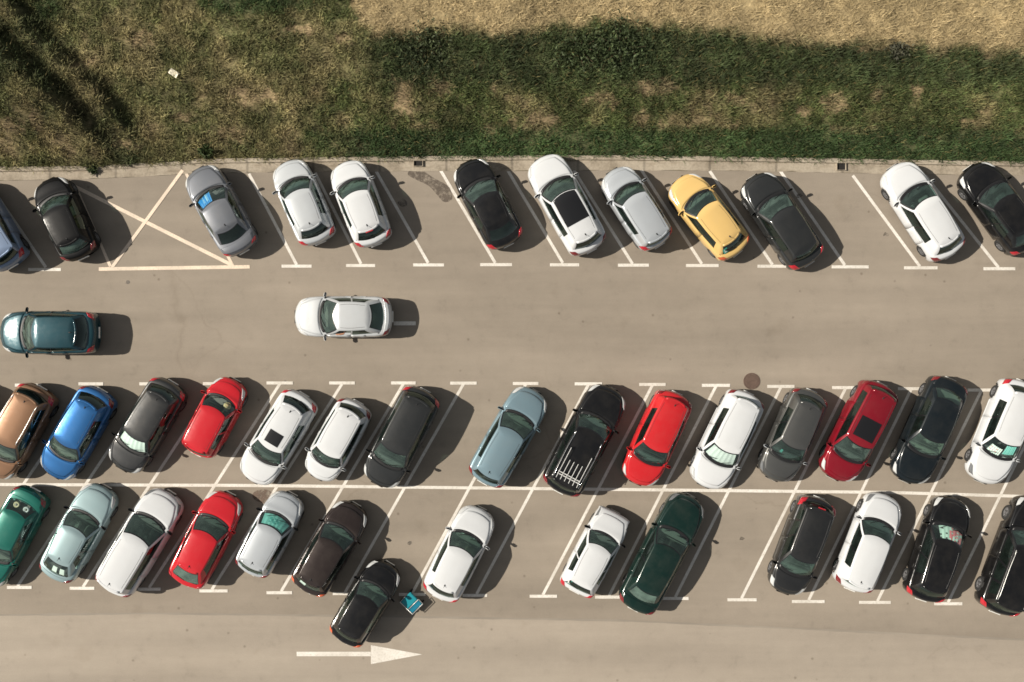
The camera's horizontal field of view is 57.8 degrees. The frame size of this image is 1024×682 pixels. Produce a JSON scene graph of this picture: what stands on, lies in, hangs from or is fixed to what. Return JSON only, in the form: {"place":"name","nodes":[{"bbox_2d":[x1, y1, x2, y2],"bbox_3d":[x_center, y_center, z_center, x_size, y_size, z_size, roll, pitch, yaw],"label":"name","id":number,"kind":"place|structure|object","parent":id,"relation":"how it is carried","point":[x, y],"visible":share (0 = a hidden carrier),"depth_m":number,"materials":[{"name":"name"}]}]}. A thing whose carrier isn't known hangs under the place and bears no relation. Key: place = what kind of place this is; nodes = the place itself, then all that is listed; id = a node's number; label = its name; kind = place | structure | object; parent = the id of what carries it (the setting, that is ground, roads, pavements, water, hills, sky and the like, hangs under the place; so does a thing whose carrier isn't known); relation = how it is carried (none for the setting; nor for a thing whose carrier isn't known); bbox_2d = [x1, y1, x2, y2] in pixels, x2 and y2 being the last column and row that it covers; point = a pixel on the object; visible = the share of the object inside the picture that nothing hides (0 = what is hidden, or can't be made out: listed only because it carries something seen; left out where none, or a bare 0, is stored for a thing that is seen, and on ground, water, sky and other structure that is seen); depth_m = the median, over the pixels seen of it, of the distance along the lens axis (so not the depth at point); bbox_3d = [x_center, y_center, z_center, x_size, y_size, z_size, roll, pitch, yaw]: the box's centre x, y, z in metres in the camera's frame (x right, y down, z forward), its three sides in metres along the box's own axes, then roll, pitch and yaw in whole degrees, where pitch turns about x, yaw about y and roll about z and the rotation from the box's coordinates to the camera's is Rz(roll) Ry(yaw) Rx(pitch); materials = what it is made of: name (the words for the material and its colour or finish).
{"place":"outdoors","nodes":[
{"label":"outdoors","id":0,"kind":"place"},
{"bbox_2d":[0,170,951,180],"bbox_3d":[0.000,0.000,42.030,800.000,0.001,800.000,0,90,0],"label":"ground","id":1,"kind":"structure","parent":0,"point":[330,171],"depth_m":42.03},
{"bbox_2d":[86,164,98,175],"bbox_3d":[-18.947,-7.721,41.862,0.494,0.387,0.591,-39,90,0],"label":"shrub","id":2,"kind":"object","parent":1,"relation":"on","point":[93,170],"visible":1,"depth_m":41.83,"materials":[{"name":"green plant"}]},
{"bbox_2d":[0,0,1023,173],"bbox_3d":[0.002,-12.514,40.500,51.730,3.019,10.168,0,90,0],"label":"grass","id":3,"kind":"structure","parent":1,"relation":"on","point":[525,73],"depth_m":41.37,"materials":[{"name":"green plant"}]},
{"bbox_2d":[168,68,178,77],"bbox_3d":[-15.062,-11.927,41.265,0.440,0.098,0.255,34,90,0],"label":"cardboard scrap","id":4,"kind":"object","parent":3,"relation":"on","point":[171,70],"visible":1,"depth_m":41.26,"materials":[{"name":"beige"}]},
{"bbox_2d":[0,155,1023,180],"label":"kerb","id":5,"kind":"structure","parent":1,"relation":"on","point":[509,163],"depth_m":41.99,"materials":[{"name":"concrete"}]},
{"bbox_2d":[413,161,422,166],"bbox_3d":[-4.240,-8.080,41.945,0.440,0.100,0.380,0,90,0],"label":"kerb drain","id":6,"kind":"object","parent":5,"relation":"on","point":[417,163],"visible":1,"depth_m":41.97,"materials":[{"name":"metal"}]},
{"bbox_2d":[836,163,845,170],"bbox_3d":[14.900,-7.900,41.945,0.440,0.100,0.380,0,90,0],"label":"kerb drain","id":7,"kind":"object","parent":5,"relation":"on","point":[840,166],"visible":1,"depth_m":41.97,"materials":[{"name":"metal"}]},
{"bbox_2d":[0,170,1023,638],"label":"car park asphalt","id":8,"kind":"object","parent":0,"point":[820,324],"visible":0.68,"depth_m":42.00,"materials":[{"name":"grey asphalt"}]},
{"bbox_2d":[0,199,29,271],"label":"parked car","id":9,"kind":"object","parent":8,"relation":"on","point":[14,248],"visible":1,"depth_m":41.00,"materials":[{"name":"paint"}]},
{"bbox_2d":[0,485,50,585],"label":"parked car","id":10,"kind":"object","parent":8,"relation":"on","point":[19,528],"visible":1,"depth_m":41.02,"materials":[{"name":"paint"}]},
{"bbox_2d":[0,383,58,478],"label":"parked car","id":11,"kind":"object","parent":8,"relation":"on","point":[29,411],"visible":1,"depth_m":40.74,"materials":[{"name":"paint"}]},
{"bbox_2d":[0,198,60,270],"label":"parking line","id":12,"kind":"object","parent":8,"relation":"on","point":[36,254],"visible":1,"depth_m":42.00,"materials":[{"name":"white paint"}]},
{"bbox_2d":[0,307,101,357],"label":"moving car","id":13,"kind":"object","parent":8,"relation":"on","point":[26,332],"visible":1,"depth_m":40.90,"materials":[{"name":"paint"}]},
{"bbox_2d":[23,382,102,482],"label":"parking line","id":14,"kind":"object","parent":8,"relation":"on","point":[39,459],"visible":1,"depth_m":42.00,"materials":[{"name":"white paint"}]},
{"bbox_2d":[32,177,100,261],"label":"parked car","id":15,"kind":"object","parent":8,"relation":"on","point":[67,222],"visible":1,"depth_m":41.03,"materials":[{"name":"paint"}]},
{"bbox_2d":[7,382,147,588],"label":"parking line","id":16,"kind":"object","parent":8,"relation":"on","point":[18,586],"visible":0.67,"depth_m":42.00,"materials":[{"name":"white paint"}]},
{"bbox_2d":[39,483,118,582],"bbox_3d":[-19.305,8.549,41.255,2.149,1.490,4.667,29,90,0],"label":"parked car","id":17,"kind":"object","parent":8,"relation":"on","point":[92,510],"visible":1,"depth_m":41.06,"materials":[{"name":"paint"}]},
{"bbox_2d":[40,385,117,479],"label":"parked car","id":18,"kind":"object","parent":8,"relation":"on","point":[90,412],"visible":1,"depth_m":41.01,"materials":[{"name":"paint"}]},
{"bbox_2d":[95,488,183,597],"bbox_3d":[-16.581,8.963,41.148,2.275,1.705,5.126,31,90,0],"label":"parked car","id":19,"kind":"object","parent":8,"relation":"on","point":[139,544],"visible":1,"depth_m":40.98,"materials":[{"name":"paint"}]},
{"bbox_2d":[70,382,212,589],"bbox_3d":[-16.454,6.557,41.990,1.044,0.012,11.812,33,90,0],"label":"parking line","id":20,"kind":"object","parent":8,"relation":"on","point":[83,587],"visible":0.67,"depth_m":42.00,"materials":[{"name":"white paint"}]},
{"bbox_2d":[109,377,187,472],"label":"parked car","id":21,"kind":"object","parent":8,"relation":"on","point":[158,407],"visible":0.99,"depth_m":40.92,"materials":[{"name":"paint"}]},
{"bbox_2d":[121,431,144,451],"bbox_3d":[-16.715,4.466,40.863,1.269,0.367,0.608,31,90,0],"label":"sunshade","id":22,"kind":"object","parent":21,"relation":"in","point":[132,443],"visible":1,"depth_m":40.84,"materials":[{"name":"white"}]},
{"bbox_2d":[76,169,249,270],"bbox_3d":[-15.877,-5.481,41.990,7.997,0.012,4.602,0,90,0],"label":"hatched bay","id":23,"kind":"object","parent":8,"relation":"on","point":[230,264],"visible":0.96,"depth_m":41.99,"materials":[{"name":"white paint"}]},
{"bbox_2d":[169,490,242,588],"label":"parked car","id":24,"kind":"object","parent":8,"relation":"on","point":[207,538],"visible":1,"depth_m":41.03,"materials":[{"name":"paint"}]},
{"bbox_2d":[182,377,247,457],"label":"parked car","id":25,"kind":"object","parent":8,"relation":"on","point":[212,422],"visible":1,"depth_m":40.91,"materials":[{"name":"paint"}]},
{"bbox_2d":[223,402,230,409],"bbox_3d":[-12.591,2.877,40.931,0.350,0.122,0.350,0,90,0],"label":"straw hat","id":26,"kind":"object","parent":25,"relation":"in","point":[226,406],"visible":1,"depth_m":40.97,"materials":[{"name":"beige wicker"}]},
{"bbox_2d":[137,381,292,590],"bbox_3d":[-13.526,6.579,41.990,1.115,0.012,11.889,33,90,0],"label":"parking line","id":27,"kind":"object","parent":8,"relation":"on","point":[279,383],"visible":0.87,"depth_m":42.00,"materials":[{"name":"white paint"}]},
{"bbox_2d":[185,165,257,256],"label":"parked car","id":28,"kind":"object","parent":8,"relation":"on","point":[228,224],"visible":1,"depth_m":41.02,"materials":[{"name":"paint"}]},
{"bbox_2d":[198,192,211,207],"bbox_3d":[-13.517,-6.206,40.902,0.667,0.313,0.513,-41,90,0],"label":"sunshade","id":29,"kind":"object","parent":28,"relation":"in","point":[205,200],"visible":1,"depth_m":40.87,"materials":[{"name":"blue plastic"}]},
{"bbox_2d":[252,489,270,502],"bbox_3d":[-11.280,7.037,41.995,0.960,0.001,0.629,0,90,0],"label":"oil stain","id":30,"kind":"object","parent":8,"relation":"on","point":[256,494],"visible":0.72,"depth_m":41.99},
{"bbox_2d":[235,490,304,577],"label":"parked car","id":31,"kind":"object","parent":8,"relation":"on","point":[261,550],"visible":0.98,"depth_m":40.93,"materials":[{"name":"paint"}]},
{"bbox_2d":[261,513,288,533],"bbox_3d":[-10.449,7.997,40.877,1.214,0.330,0.530,28,90,0],"label":"sunshade","id":32,"kind":"object","parent":31,"relation":"in","point":[281,527],"visible":1,"depth_m":40.85,"materials":[{"name":"teal"}]},
{"bbox_2d":[199,381,354,591],"bbox_3d":[-10.597,6.637,41.990,1.158,0.012,11.834,32,90,0],"label":"parking line","id":33,"kind":"object","parent":8,"relation":"on","point":[341,383],"visible":1,"depth_m":42.00,"materials":[{"name":"white paint"}]},
{"bbox_2d":[240,389,317,484],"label":"parked car","id":34,"kind":"object","parent":8,"relation":"on","point":[273,444],"visible":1,"depth_m":40.99,"materials":[{"name":"paint"}]},
{"bbox_2d":[248,173,311,267],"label":"parking line","id":35,"kind":"object","parent":8,"relation":"on","point":[277,228],"visible":1,"depth_m":42.00,"materials":[{"name":"white paint"}]},
{"bbox_2d":[272,159,335,245],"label":"parked car","id":36,"kind":"object","parent":8,"relation":"on","point":[298,191],"visible":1,"depth_m":40.99,"materials":[{"name":"paint"}]},
{"bbox_2d":[291,500,367,596],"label":"parked car","id":37,"kind":"object","parent":8,"relation":"on","point":[329,550],"visible":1,"depth_m":41.02,"materials":[{"name":"paint"}]},
{"bbox_2d":[305,398,371,480],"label":"parked car","id":38,"kind":"object","parent":8,"relation":"on","point":[331,450],"visible":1,"depth_m":40.69,"materials":[{"name":"paint"}]},
{"bbox_2d":[266,381,415,593],"bbox_3d":[-7.725,6.659,41.990,1.067,0.012,11.737,31,90,0],"label":"parking line","id":39,"kind":"object","parent":8,"relation":"on","point":[402,383],"visible":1,"depth_m":42.00,"materials":[{"name":"white paint"}]},
{"bbox_2d":[295,292,392,340],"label":"moving car","id":40,"kind":"object","parent":8,"relation":"on","point":[355,316],"visible":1,"depth_m":41.04,"materials":[{"name":"paint"}]},
{"bbox_2d":[314,172,374,266],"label":"parking line","id":41,"kind":"object","parent":8,"relation":"on","point":[360,264],"visible":1,"depth_m":42.00,"materials":[{"name":"white paint"}]},
{"bbox_2d":[330,160,391,247],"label":"parked car","id":42,"kind":"object","parent":8,"relation":"on","point":[358,198],"visible":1,"depth_m":40.99,"materials":[{"name":"paint"}]},
{"bbox_2d":[330,559,400,647],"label":"parked car","id":43,"kind":"object","parent":8,"relation":"on","point":[369,598],"visible":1,"depth_m":41.02,"materials":[{"name":"paint"}]},
{"bbox_2d":[364,386,439,487],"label":"parked car","id":44,"kind":"object","parent":8,"relation":"on","point":[401,436],"visible":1,"depth_m":40.76,"materials":[{"name":"paint"}]},
{"bbox_2d":[333,382,476,594],"bbox_3d":[-4.860,6.674,41.990,1.114,0.012,11.620,29,90,0],"label":"parking line","id":45,"kind":"object","parent":8,"relation":"on","point":[462,384],"visible":0.87,"depth_m":42.00,"materials":[{"name":"white paint"}]},
{"bbox_2d":[394,321,415,324],"bbox_3d":[-4.860,-0.800,41.996,1.000,0.001,0.176,0,90,0],"label":"road marking","id":46,"kind":"object","parent":8,"relation":"on","point":[404,322],"visible":1,"depth_m":42.00,"materials":[{"name":"white paint"}]},
{"bbox_2d":[375,172,443,265],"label":"parking line","id":47,"kind":"object","parent":8,"relation":"on","point":[427,263],"visible":1,"depth_m":42.00,"materials":[{"name":"white paint"}]},
{"bbox_2d":[400,589,423,614],"bbox_3d":[-4.515,11.748,41.768,0.820,0.460,0.832,-45,90,0],"label":"hand cart","id":48,"kind":"object","parent":8,"relation":"on","point":[408,600],"visible":1,"depth_m":41.57,"materials":[{"name":"teal plastic"}]},
{"bbox_2d":[408,171,451,201],"bbox_3d":[-3.637,-7.142,41.995,2.334,0.001,0.699,37,90,0],"label":"wet stain","id":49,"kind":"object","parent":8,"relation":"on","point":[446,199],"visible":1,"depth_m":41.99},
{"bbox_2d":[423,505,493,601],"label":"parked car","id":50,"kind":"object","parent":8,"relation":"on","point":[459,554],"visible":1,"depth_m":41.03,"materials":[{"name":"paint"}]},
{"bbox_2d":[399,382,537,595],"bbox_3d":[-1.944,6.710,41.990,1.120,0.012,11.531,28,90,0],"label":"parking line","id":51,"kind":"object","parent":8,"relation":"on","point":[525,384],"visible":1,"depth_m":42.00,"materials":[{"name":"white paint"}]},
{"bbox_2d":[440,171,511,265],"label":"parking line","id":52,"kind":"object","parent":8,"relation":"on","point":[494,263],"visible":1,"depth_m":42.00,"materials":[{"name":"white paint"}]},
{"bbox_2d":[454,159,522,249],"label":"parked car","id":53,"kind":"object","parent":8,"relation":"on","point":[488,206],"visible":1,"depth_m":41.02,"materials":[{"name":"paint"}]},
{"bbox_2d":[469,386,546,487],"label":"parked car","id":54,"kind":"object","parent":8,"relation":"on","point":[508,437],"visible":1,"depth_m":41.01,"materials":[{"name":"paint"}]},
{"bbox_2d":[0,483,1018,497],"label":"parking line","id":55,"kind":"object","parent":8,"relation":"on","point":[516,488],"visible":1,"depth_m":41.99,"materials":[{"name":"white paint"}]},
{"bbox_2d":[463,382,601,596],"bbox_3d":[0.874,6.705,41.990,1.155,0.012,11.554,28,90,0],"label":"parking line","id":56,"kind":"object","parent":8,"relation":"on","point":[587,384],"visible":0.87,"depth_m":42.00,"materials":[{"name":"white paint"}]},
{"bbox_2d":[507,171,578,265],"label":"parking line","id":57,"kind":"object","parent":8,"relation":"on","point":[540,225],"visible":1,"depth_m":42.00,"materials":[{"name":"white paint"}]},
{"bbox_2d":[528,154,605,255],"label":"parked car","id":58,"kind":"object","parent":8,"relation":"on","point":[566,205],"visible":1,"depth_m":41.00,"materials":[{"name":"paint"}]},
{"bbox_2d":[543,384,624,496],"bbox_3d":[3.256,4.404,41.068,2.317,1.865,5.261,28,90,0],"label":"parked car","id":59,"kind":"object","parent":8,"relation":"on","point":[583,441],"visible":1,"depth_m":40.84,"materials":[{"name":"paint"}]},
{"bbox_2d":[560,506,629,597],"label":"parked car","id":60,"kind":"object","parent":8,"relation":"on","point":[599,544],"visible":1,"depth_m":41.02,"materials":[{"name":"paint"}]},
{"bbox_2d":[530,383,665,597],"bbox_3d":[3.896,6.772,41.990,1.164,0.012,11.470,27,90,0],"label":"parking line","id":61,"kind":"object","parent":8,"relation":"on","point":[651,385],"visible":1,"depth_m":42.00,"materials":[{"name":"white paint"}]},
{"bbox_2d":[573,170,648,266],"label":"parking line","id":62,"kind":"object","parent":8,"relation":"on","point":[610,228],"visible":1,"depth_m":42.00,"materials":[{"name":"white paint"}]},
{"bbox_2d":[601,166,671,250],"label":"parked car","id":63,"kind":"object","parent":8,"relation":"on","point":[636,209],"visible":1,"depth_m":40.86,"materials":[{"name":"paint"}]},
{"bbox_2d":[622,389,691,485],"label":"parked car","id":64,"kind":"object","parent":8,"relation":"on","point":[656,436],"visible":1,"depth_m":41.01,"materials":[{"name":"paint"}]},
{"bbox_2d":[619,492,703,614],"bbox_3d":[6.710,9.457,41.286,2.233,1.428,5.727,27,90,0],"label":"parked car","id":65,"kind":"object","parent":8,"relation":"on","point":[654,567],"visible":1,"depth_m":41.03,"materials":[{"name":"paint"}]},
{"bbox_2d":[595,384,729,598],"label":"parking line","id":66,"kind":"object","parent":8,"relation":"on","point":[715,386],"visible":0.87,"depth_m":42.00,"materials":[{"name":"white paint"}]},
{"bbox_2d":[640,170,718,266],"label":"parking line","id":67,"kind":"object","parent":8,"relation":"on","point":[678,228],"visible":1,"depth_m":42.00,"materials":[{"name":"white paint"}]},
{"bbox_2d":[668,173,749,260],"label":"parked car","id":68,"kind":"object","parent":8,"relation":"on","point":[708,217],"visible":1,"depth_m":41.02,"materials":[{"name":"paint"}]},
{"bbox_2d":[690,389,763,488],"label":"parked car","id":69,"kind":"object","parent":8,"relation":"on","point":[733,422],"visible":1,"depth_m":40.93,"materials":[{"name":"paint"}]},
{"bbox_2d":[706,444,735,464],"bbox_3d":[9.237,5.053,40.878,1.314,0.346,0.619,26,90,0],"label":"sunshade","id":70,"kind":"object","parent":69,"relation":"in","point":[714,451],"visible":1,"depth_m":40.85,"materials":[{"name":"white fabric"}]},
{"bbox_2d":[663,385,794,599],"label":"parking line","id":71,"kind":"object","parent":8,"relation":"on","point":[780,387],"visible":0.87,"depth_m":42.00,"materials":[{"name":"white paint"}]},
{"bbox_2d":[709,171,785,267],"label":"parking line","id":72,"kind":"object","parent":8,"relation":"on","point":[745,224],"visible":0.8,"depth_m":42.00,"materials":[{"name":"white paint"}]},
{"bbox_2d":[743,373,759,388],"bbox_3d":[10.860,1.820,41.984,0.755,0.023,0.755,0,90,0],"label":"manhole cover","id":73,"kind":"object","parent":8,"relation":"on","point":[751,381],"visible":1,"depth_m":41.98,"materials":[{"name":"metal"}]},
{"bbox_2d":[740,172,823,269],"bbox_3d":[12.002,-5.386,41.281,2.212,1.438,4.713,-33,90,0],"label":"parked car","id":74,"kind":"object","parent":8,"relation":"on","point":[770,205],"visible":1,"depth_m":41.03,"materials":[{"name":"paint"}]},
{"bbox_2d":[727,386,853,600],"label":"parking line","id":75,"kind":"object","parent":8,"relation":"on","point":[844,388],"visible":0.87,"depth_m":42.00,"materials":[{"name":"white paint"}]},
{"bbox_2d":[758,387,827,481],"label":"parked car","id":76,"kind":"object","parent":8,"relation":"on","point":[796,424],"visible":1,"depth_m":41.02,"materials":[{"name":"paint"}]},
{"bbox_2d":[767,494,835,594],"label":"parked car","id":77,"kind":"object","parent":8,"relation":"on","point":[793,563],"visible":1,"depth_m":40.92,"materials":[{"name":"paint"}]},
{"bbox_2d":[780,172,868,267],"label":"parking line","id":78,"kind":"object","parent":8,"relation":"on","point":[844,265],"visible":1,"depth_m":42.00,"materials":[{"name":"white paint"}]},
{"bbox_2d":[792,387,919,602],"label":"parking line","id":79,"kind":"object","parent":8,"relation":"on","point":[809,600],"visible":0.87,"depth_m":42.00,"materials":[{"name":"white paint"}]},
{"bbox_2d":[818,380,897,481],"bbox_3d":[15.417,4.024,41.187,2.212,1.625,4.800,27,90,0],"label":"parked car","id":80,"kind":"object","parent":8,"relation":"on","point":[848,447],"visible":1,"depth_m":40.94,"materials":[{"name":"paint"}]},
{"bbox_2d":[832,492,901,592],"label":"parked car","id":81,"kind":"object","parent":8,"relation":"on","point":[858,563],"visible":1,"depth_m":41.03,"materials":[{"name":"paint"}]},
{"bbox_2d":[852,175,937,268],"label":"parking line","id":82,"kind":"object","parent":8,"relation":"on","point":[918,266],"visible":1,"depth_m":42.00,"materials":[{"name":"white paint"}]},
{"bbox_2d":[880,162,965,261],"bbox_3d":[18.299,-5.801,41.239,2.212,1.522,4.796,-32,90,0],"label":"parked car","id":83,"kind":"object","parent":8,"relation":"on","point":[909,193],"visible":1,"depth_m":41.03,"materials":[{"name":"paint"}]},
{"bbox_2d":[859,389,990,603],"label":"parking line","id":84,"kind":"object","parent":8,"relation":"on","point":[980,391],"visible":0.87,"depth_m":42.00,"materials":[{"name":"white paint"}]},
{"bbox_2d":[889,375,967,483],"bbox_3d":[18.575,3.985,41.286,2.212,1.428,5.063,24,90,0],"label":"parked car","id":85,"kind":"object","parent":8,"relation":"on","point":[917,451],"visible":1,"depth_m":41.04,"materials":[{"name":"paint"}]},
{"bbox_2d":[902,495,971,602],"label":"parked car","id":86,"kind":"object","parent":8,"relation":"on","point":[928,573],"visible":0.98,"depth_m":41.01,"materials":[{"name":"paint"}]},
{"bbox_2d":[939,525,961,544],"bbox_3d":[19.345,8.546,40.862,1.131,0.365,0.627,18,90,0],"label":"sunshade","id":87,"kind":"object","parent":86,"relation":"in","point":[947,532],"visible":1,"depth_m":40.84,"materials":[{"name":"multicoloured"}]},
{"bbox_2d":[926,175,1014,269],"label":"parking line","id":88,"kind":"object","parent":8,"relation":"on","point":[997,267],"visible":0.9,"depth_m":42.00,"materials":[{"name":"white paint"}]},
{"bbox_2d":[934,445,1023,604],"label":"parking line","id":89,"kind":"object","parent":8,"relation":"on","point":[948,602],"visible":1,"depth_m":42.00,"materials":[{"name":"white paint"}]},
{"bbox_2d":[957,162,1023,255],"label":"parked car","id":90,"kind":"object","parent":8,"relation":"on","point":[987,193],"visible":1,"depth_m":41.06,"materials":[{"name":"paint"}]},
{"bbox_2d":[964,378,1023,483],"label":"parked car","id":91,"kind":"object","parent":8,"relation":"on","point":[1001,424],"visible":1,"depth_m":41.04,"materials":[{"name":"paint"}]},
{"bbox_2d":[987,444,1002,454],"bbox_3d":[21.325,4.797,40.931,0.583,0.242,0.326,32,90,0],"label":"paper sheet","id":92,"kind":"object","parent":91,"relation":"in","point":[993,448],"visible":1,"depth_m":40.92,"materials":[{"name":"white paper"}]},
{"bbox_2d":[1002,446,1016,454],"bbox_3d":[21.892,4.830,40.844,0.507,0.276,0.408,9,90,0],"label":"paper sheet","id":93,"kind":"object","parent":91,"relation":"in","point":[1008,450],"visible":1,"depth_m":40.83,"materials":[{"name":"teal paper"}]},
{"bbox_2d":[974,495,1023,615],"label":"parked car","id":94,"kind":"object","parent":8,"relation":"on","point":[999,585],"visible":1,"depth_m":40.86,"materials":[{"name":"paint"}]},
{"bbox_2d":[0,614,1023,681],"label":"road","id":95,"kind":"structure","parent":0,"point":[153,648],"depth_m":42.00,"materials":[{"name":"grey asphalt"}]},
{"bbox_2d":[297,645,420,663],"bbox_3d":[-6.920,14.210,41.996,5.680,0.001,0.860,0,90,0],"label":"direction arrow","id":96,"kind":"object","parent":95,"relation":"on","point":[377,654],"visible":1,"depth_m":42.00,"materials":[{"name":"white paint"}]},
{"bbox_2d":[0,612,1023,640],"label":"road seam","id":97,"kind":"object","parent":95,"relation":"on","point":[581,619],"visible":0.95,"depth_m":42.00,"materials":[{"name":"grey asphalt"}]},
{"bbox_2d":[0,0,1023,168],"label":"field terrain","id":98,"kind":"structure","parent":0,"point":[400,103],"depth_m":41.42,"materials":[{"name":"plant"}]},
{"bbox_2d":[196,141,213,158],"bbox_3d":[-13.822,-8.565,41.747,0.895,0.486,0.817,0,90,0],"label":"shrub","id":99,"kind":"object","parent":98,"relation":"on","point":[206,151],"visible":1,"depth_m":41.67,"materials":[{"name":"green plant"}]},
{"bbox_2d":[391,10,458,77],"bbox_3d":[-3.759,-13.172,41.205,2.709,0.611,3.166,-25,90,0],"label":"shrub","id":100,"kind":"object","parent":98,"relation":"on","point":[435,41],"visible":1,"depth_m":41.12,"materials":[{"name":"green plant"}]},
{"bbox_2d":[544,20,612,76],"bbox_3d":[3.000,-12.994,41.147,2.862,0.750,2.556,12,90,0],"label":"shrub","id":101,"kind":"object","parent":98,"relation":"on","point":[584,46],"visible":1,"depth_m":41.07,"materials":[{"name":"green plant"}]},
{"bbox_2d":[583,9,666,87],"bbox_3d":[5.054,-13.150,41.129,3.602,0.659,3.349,-22,90,0],"label":"shrub","id":102,"kind":"object","parent":98,"relation":"on","point":[622,45],"visible":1,"depth_m":41.02,"materials":[{"name":"green plant"}]},
{"bbox_2d":[884,38,913,63],"bbox_3d":[17.165,-12.844,41.230,1.315,0.449,1.211,0,90,0],"label":"shrub","id":103,"kind":"object","parent":98,"relation":"on","point":[897,47],"visible":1,"depth_m":41.16,"materials":[{"name":"green plant"}]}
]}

